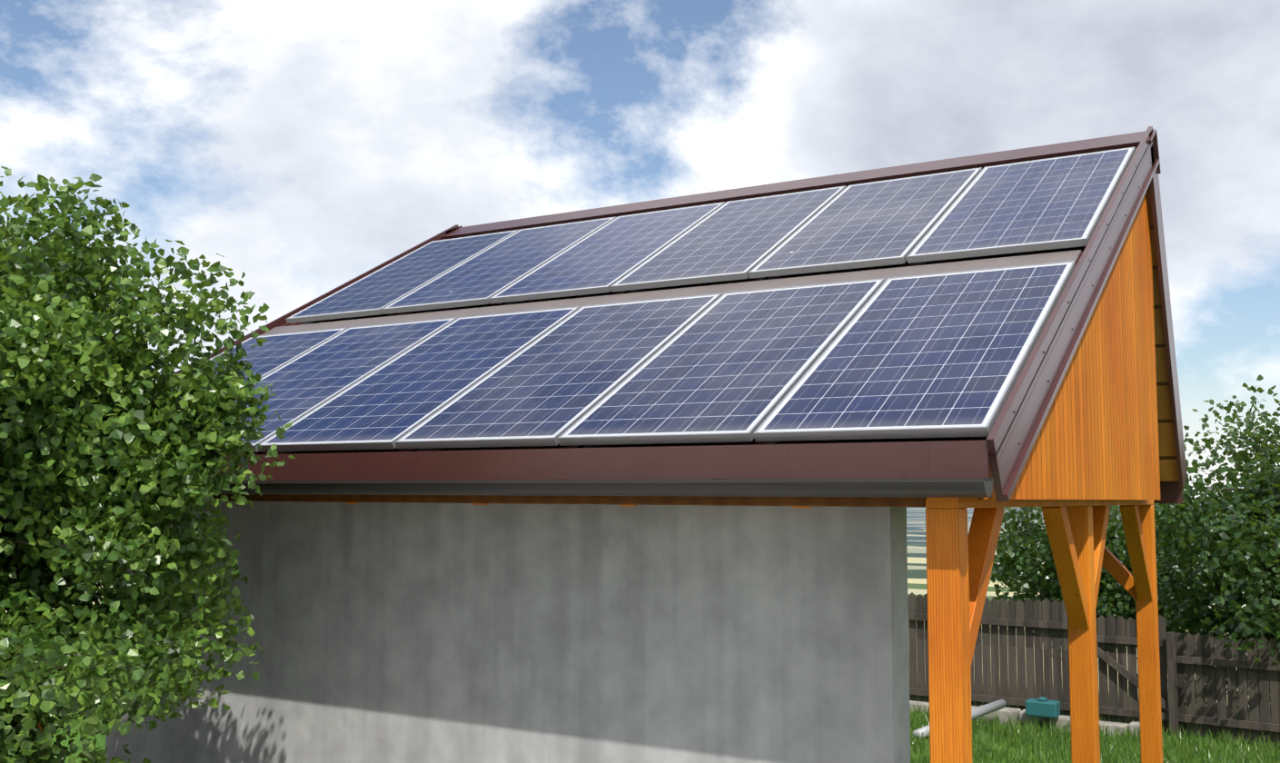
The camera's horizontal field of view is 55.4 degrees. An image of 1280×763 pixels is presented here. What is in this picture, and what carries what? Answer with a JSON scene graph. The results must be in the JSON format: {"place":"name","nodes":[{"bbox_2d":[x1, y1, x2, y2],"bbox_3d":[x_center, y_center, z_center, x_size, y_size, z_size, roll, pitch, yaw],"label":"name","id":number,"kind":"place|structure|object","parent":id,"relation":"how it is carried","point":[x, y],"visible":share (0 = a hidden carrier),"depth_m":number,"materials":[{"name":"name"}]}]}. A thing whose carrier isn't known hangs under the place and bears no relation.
{"place":"outdoors","nodes":[
{"label":"outdoors","id":0,"kind":"place"},
{"bbox_2d":[0,0,1279,498],"label":"sky","id":1,"kind":"structure","parent":0,"point":[308,146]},
{"bbox_2d":[5,502,1279,762],"bbox_3d":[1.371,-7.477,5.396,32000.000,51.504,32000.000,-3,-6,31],"label":"ground","id":2,"kind":"structure","parent":0,"point":[916,531],"depth_m":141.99,"materials":[{"name":"green plant"}]},
{"bbox_2d":[0,166,262,762],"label":"bush","id":3,"kind":"object","parent":2,"relation":"on","point":[148,640],"depth_m":5.31,"materials":[{"name":"green plant"}]},
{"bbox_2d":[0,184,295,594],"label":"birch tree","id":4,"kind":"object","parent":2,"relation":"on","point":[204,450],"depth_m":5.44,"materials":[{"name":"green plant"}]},
{"bbox_2d":[104,501,910,762],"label":"front wall","id":5,"kind":"structure","parent":2,"relation":"on","point":[441,632],"depth_m":6.21,"materials":[{"name":"paint"}]},
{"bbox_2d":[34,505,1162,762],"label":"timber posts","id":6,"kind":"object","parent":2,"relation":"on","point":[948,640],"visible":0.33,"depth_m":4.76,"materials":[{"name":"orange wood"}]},
{"bbox_2d":[196,494,925,507],"bbox_3d":[-1.309,0.547,6.305,5.736,0.158,0.130,-3,-6,31],"label":"eave purlin","id":7,"kind":"object","parent":6,"relation":"on","point":[862,501],"visible":0.17,"depth_m":5.52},
{"bbox_2d":[346,502,811,508],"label":"rafters","id":8,"kind":"object","parent":7,"relation":"on","point":[802,507],"visible":0.04,"depth_m":5.64,"materials":[{"name":"brown wood"}]},
{"bbox_2d":[67,505,1152,667],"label":"diagonal braces","id":9,"kind":"object","parent":6,"relation":"attached to","point":[983,535],"visible":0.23,"depth_m":6.58,"materials":[{"name":"orange wood"}]},
{"bbox_2d":[925,497,1154,507],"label":"wooden beam","id":10,"kind":"structure","parent":6,"relation":"on","point":[953,502],"depth_m":5.54,"materials":[{"name":"orange wood"}]},
{"bbox_2d":[228,138,1185,474],"bbox_3d":[0.068,-0.516,8.636,6.260,2.392,5.373,-3,-6,31],"label":"roof","id":11,"kind":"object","parent":10,"relation":"on","point":[752,442],"depth_m":6.71,"materials":[{"name":"brown metal"}]},
{"bbox_2d":[225,440,988,480],"bbox_3d":[-0.496,0.393,5.699,4.230,0.153,0.002,-3,-6,31],"label":"fascia","id":12,"kind":"object","parent":11,"relation":"attached to","point":[950,459],"visible":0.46,"depth_m":5.36,"materials":[{"name":"red metal"}]},
{"bbox_2d":[155,126,1187,503],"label":"flashings","id":13,"kind":"object","parent":11,"relation":"attached to","point":[1007,470],"visible":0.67,"depth_m":8.35,"materials":[{"name":"brown metal"}]},
{"bbox_2d":[204,477,993,497],"bbox_3d":[-1.388,0.535,6.146,6.270,0.074,0.136,-3,-6,31],"label":"gutter","id":14,"kind":"object","parent":13,"relation":"attached to","point":[945,487],"visible":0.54,"depth_m":5.23,"materials":[{"name":"metal"}]},
{"bbox_2d":[275,141,1151,476],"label":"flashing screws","id":15,"kind":"object","parent":13,"relation":"attached to","point":[786,451],"visible":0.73,"depth_m":5.80,"materials":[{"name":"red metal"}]},
{"bbox_2d":[261,249,1081,335],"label":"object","id":16,"kind":"object","parent":11,"relation":"on","point":[965,265],"visible":0.36,"depth_m":7.57,"materials":[{"name":"grey metal"}]},
{"bbox_2d":[209,147,1135,452],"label":"solar panel frames","id":17,"kind":"structure","parent":11,"relation":"on","point":[753,432],"depth_m":6.65,"materials":[{"name":"silver metal"}]},
{"bbox_2d":[171,148,1132,445],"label":"solar panels","id":18,"kind":"object","parent":17,"relation":"in","point":[946,350],"visible":0.92,"depth_m":6.96,"materials":[{"name":"blue glass"}]},
{"bbox_2d":[447,145,1136,238],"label":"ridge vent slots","id":19,"kind":"object","parent":11,"relation":"on","point":[1135,146],"visible":0.07,"depth_m":9.56,"materials":[{"name":"metal"}]},
{"bbox_2d":[978,192,1160,499],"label":"gable cladding","id":20,"kind":"structure","parent":11,"relation":"attached to","point":[1097,437],"depth_m":7.07,"materials":[{"name":"orange wood"}]},
{"bbox_2d":[912,699,1006,740],"bbox_3d":[3.996,4.175,15.096,0.120,0.142,2.618,-4,-7,37],"label":"drain pipe","id":21,"kind":"object","parent":2,"relation":"on","point":[987,709],"visible":0.47,"depth_m":15.48,"materials":[{"name":"grey plastic"}]},
{"bbox_2d":[909,700,1140,737],"bbox_3d":[3.502,4.750,17.863,7.840,0.343,0.390,-4,-7,38],"label":"stone edging","id":22,"kind":"object","parent":2,"relation":"on","point":[1018,713],"visible":0.02,"depth_m":16.37,"materials":[{"name":"grey stone"}]},
{"bbox_2d":[1025,696,1060,718],"bbox_3d":[5.348,4.317,16.171,0.400,0.240,0.250,-3,-6,31],"label":"toolbox","id":23,"kind":"object","parent":22,"relation":"on","point":[1043,707],"visible":1,"depth_m":16.08,"materials":[{"name":"teal plastic"}]},
{"bbox_2d":[907,592,1279,744],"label":"garden fence","id":24,"kind":"object","parent":2,"relation":"on","point":[1174,669],"visible":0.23,"depth_m":16.41,"materials":[{"name":"brown wood"}]},
{"bbox_2d":[909,700,1279,762],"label":"grass tufts","id":25,"kind":"object","parent":2,"relation":"on","point":[1033,727],"visible":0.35,"depth_m":13.99,"materials":[{"name":"green plant"}]},
{"bbox_2d":[988,505,1202,660],"bbox_3d":[7.676,3.614,20.707,4.131,3.867,3.742,-3,-6,31],"label":"orchard tree","id":26,"kind":"object","parent":2,"relation":"on","point":[1116,600],"depth_m":20.09,"materials":[{"name":"green plant"}]},
{"bbox_2d":[1106,374,1279,722],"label":"orchard tree","id":27,"kind":"object","parent":2,"relation":"on","point":[1236,570],"depth_m":16.65,"materials":[{"name":"green plant"}]},
{"bbox_2d":[989,186,1178,481],"bbox_3d":[0.066,-0.454,8.628,6.200,2.396,5.293,-3,-6,31],"label":"roof boarding","id":28,"kind":"object","parent":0,"point":[1167,463],"depth_m":8.95,"materials":[{"name":"orange wood"}]}
]}

